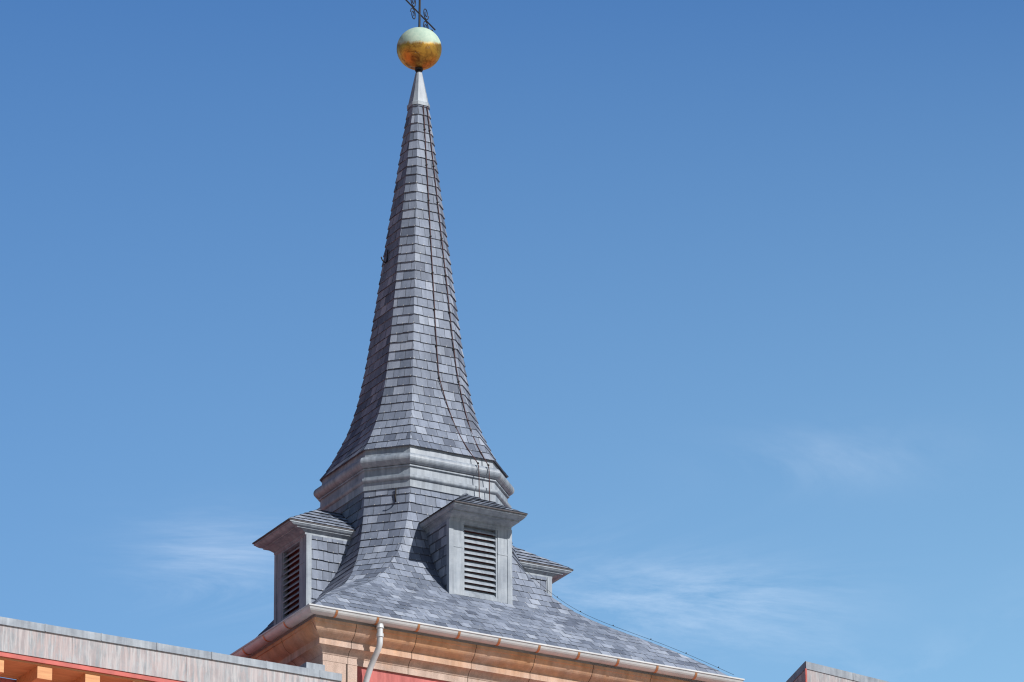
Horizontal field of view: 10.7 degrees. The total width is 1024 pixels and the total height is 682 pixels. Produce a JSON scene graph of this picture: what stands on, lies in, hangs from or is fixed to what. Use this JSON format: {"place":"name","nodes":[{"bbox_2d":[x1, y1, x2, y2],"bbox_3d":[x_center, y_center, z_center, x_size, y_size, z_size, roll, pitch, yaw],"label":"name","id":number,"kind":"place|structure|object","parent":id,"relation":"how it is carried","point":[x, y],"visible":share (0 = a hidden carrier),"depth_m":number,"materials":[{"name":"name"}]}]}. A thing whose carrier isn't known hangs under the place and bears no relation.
{"place":"outdoors","nodes":[
{"label":"outdoors","id":0,"kind":"place"},
{"bbox_2d":[0,657,150,681],"bbox_3d":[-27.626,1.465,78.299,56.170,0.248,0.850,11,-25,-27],"label":"eave wood","id":1,"kind":"object","parent":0,"point":[21,670],"visible":1,"depth_m":88.54,"materials":[{"name":"brown wood"}]},
{"bbox_2d":[0,625,340,681],"bbox_3d":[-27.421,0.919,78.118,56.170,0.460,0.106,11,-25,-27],"label":"eave fascia","id":2,"kind":"structure","parent":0,"point":[89,652],"depth_m":89.03,"materials":[{"name":"grey wood"}]},
{"bbox_2d":[0,651,183,681],"bbox_3d":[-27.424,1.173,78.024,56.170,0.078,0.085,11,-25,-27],"label":"fascia trim","id":3,"kind":"structure","parent":2,"relation":"attached to","point":[79,667],"depth_m":88.57,"materials":[{"name":"brown wood"}]},
{"bbox_2d":[0,617,341,680],"bbox_3d":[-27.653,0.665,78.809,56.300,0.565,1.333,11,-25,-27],"label":"flashing","id":4,"kind":"object","parent":2,"relation":"on","point":[312,669],"visible":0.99,"depth_m":89.50,"materials":[{"name":"grey metal"}]},
{"bbox_2d":[0,0,1023,681],"label":"sky","id":5,"kind":"structure","parent":0,"point":[738,285],"materials":[{"name":"blue"}]},
{"label":"ground","id":6,"kind":"structure","parent":0,"visible":0},
{"bbox_2d":[0,677,15,681],"bbox_3d":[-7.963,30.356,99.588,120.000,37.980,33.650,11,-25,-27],"label":"building walls","id":7,"kind":"structure","parent":6,"relation":"on","point":[5,680],"depth_m":88.86,"materials":[{"name":"paint"}]},
{"bbox_2d":[794,669,857,681],"bbox_3d":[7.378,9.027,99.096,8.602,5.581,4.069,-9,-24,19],"label":"eave fascia","id":8,"kind":"object","parent":7,"relation":"on","point":[814,676],"visible":1,"depth_m":98.89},
{"bbox_2d":[786,661,887,681],"bbox_3d":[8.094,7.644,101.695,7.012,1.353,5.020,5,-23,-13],"label":"flashing","id":9,"kind":"object","parent":8,"relation":"on","point":[827,670],"visible":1,"depth_m":99.00,"materials":[{"name":"grey metal"}]},
{"bbox_2d":[357,667,445,681],"bbox_3d":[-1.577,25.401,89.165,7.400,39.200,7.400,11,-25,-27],"label":"tower walls","id":10,"kind":"structure","parent":6,"relation":"on","point":[380,676],"depth_m":92.41,"materials":[{"name":"paint"}]},
{"bbox_2d":[317,660,356,681],"bbox_3d":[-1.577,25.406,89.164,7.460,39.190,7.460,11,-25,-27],"label":"quoins","id":11,"kind":"object","parent":10,"relation":"attached to","point":[348,672],"visible":0.54,"depth_m":91.96,"materials":[{"name":"stone"}]},
{"bbox_2d":[251,617,688,681],"bbox_3d":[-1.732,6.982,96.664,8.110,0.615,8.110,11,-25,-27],"label":"stone cornice","id":12,"kind":"structure","parent":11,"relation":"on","point":[316,640],"depth_m":92.78,"materials":[{"name":"beige stone"}]},
{"bbox_2d":[230,603,744,681],"bbox_3d":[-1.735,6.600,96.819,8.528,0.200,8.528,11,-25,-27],"label":"gutter","id":13,"kind":"object","parent":12,"relation":"on","point":[280,630],"visible":0.9,"depth_m":93.14,"materials":[{"name":"metal"}]},
{"bbox_2d":[242,610,696,679],"bbox_3d":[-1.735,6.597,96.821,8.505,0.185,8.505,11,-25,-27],"label":"brackets","id":14,"kind":"object","parent":13,"relation":"attached to","point":[499,641],"visible":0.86,"depth_m":93.11,"materials":[{"name":"brown metal"}]},
{"bbox_2d":[253,104,727,675],"bbox_3d":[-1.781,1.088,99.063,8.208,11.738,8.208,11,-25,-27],"label":"slate roofs","id":15,"kind":"structure","parent":12,"relation":"on","point":[389,560],"depth_m":97.32,"materials":[{"name":"grey stone"}]},
{"bbox_2d":[288,530,493,613],"bbox_3d":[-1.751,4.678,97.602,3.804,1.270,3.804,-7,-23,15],"label":"louvers","id":16,"kind":"object","parent":15,"relation":"on","point":[294,580],"visible":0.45,"depth_m":95.99,"materials":[{"name":"grey"}]},
{"bbox_2d":[254,72,571,625],"bbox_3d":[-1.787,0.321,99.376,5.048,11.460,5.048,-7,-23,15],"label":"lead work","id":17,"kind":"object","parent":15,"relation":"attached to","point":[398,467],"visible":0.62,"depth_m":96.75,"materials":[{"name":"grey metal"}]},
{"bbox_2d":[415,0,422,71],"bbox_3d":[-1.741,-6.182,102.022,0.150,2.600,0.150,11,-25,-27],"label":"finial rod","id":18,"kind":"object","parent":17,"relation":"on","point":[418,69],"visible":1,"depth_m":101.92,"materials":[{"name":"black metal"}]},
{"bbox_2d":[397,27,441,69],"bbox_3d":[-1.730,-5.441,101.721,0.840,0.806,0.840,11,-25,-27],"label":"ball","id":19,"kind":"object","parent":18,"relation":"on","point":[421,47],"visible":1,"depth_m":101.42,"materials":[{"name":"gold metal"}]},
{"bbox_2d":[405,0,435,29],"bbox_3d":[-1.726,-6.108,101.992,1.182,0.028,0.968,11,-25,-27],"label":"weather vane arm","id":20,"kind":"object","parent":18,"relation":"attached to","point":[407,1],"visible":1,"depth_m":101.96},
{"bbox_2d":[427,106,489,500],"bbox_3d":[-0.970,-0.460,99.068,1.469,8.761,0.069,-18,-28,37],"label":"cable","id":21,"kind":"object","parent":17,"relation":"hanging from","point":[449,306],"visible":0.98,"depth_m":99.27,"materials":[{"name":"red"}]},
{"bbox_2d":[252,501,573,570],"bbox_3d":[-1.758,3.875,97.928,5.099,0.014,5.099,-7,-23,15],"label":"drip edges","id":22,"kind":"object","parent":15,"relation":"attached to","point":[419,523],"visible":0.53,"depth_m":96.20,"materials":[{"name":"grey metal"}]},
{"bbox_2d":[423,106,479,496],"bbox_3d":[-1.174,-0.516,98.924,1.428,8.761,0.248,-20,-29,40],"label":"cable","id":23,"kind":"object","parent":15,"relation":"attached to","point":[434,304],"visible":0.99,"depth_m":99.12,"materials":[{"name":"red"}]},
{"bbox_2d":[424,128,718,667],"bbox_3d":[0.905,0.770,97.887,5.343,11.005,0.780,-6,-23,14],"label":"clips","id":24,"kind":"object","parent":15,"relation":"attached to","point":[454,348],"visible":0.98,"depth_m":99.09,"materials":[{"name":"grey metal"}]},
{"bbox_2d":[512,551,733,674],"bbox_3d":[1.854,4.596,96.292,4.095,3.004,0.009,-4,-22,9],"label":"cable","id":25,"kind":"object","parent":15,"relation":"attached to","point":[617,627],"visible":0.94,"depth_m":96.12,"materials":[{"name":"grey metal"}]},
{"bbox_2d":[376,623,383,637],"bbox_3d":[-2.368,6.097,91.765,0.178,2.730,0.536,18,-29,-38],"label":"pipe collars","id":26,"kind":"object","parent":10,"relation":"attached to","point":[381,625],"visible":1,"depth_m":92.08,"materials":[{"name":"metal"}]},
{"bbox_2d":[363,627,382,681],"bbox_3d":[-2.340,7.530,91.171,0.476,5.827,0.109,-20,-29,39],"label":"downpipe","id":27,"kind":"object","parent":26,"relation":"attached to","point":[373,660],"visible":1,"depth_m":91.98,"materials":[{"name":"metal"}]}
]}

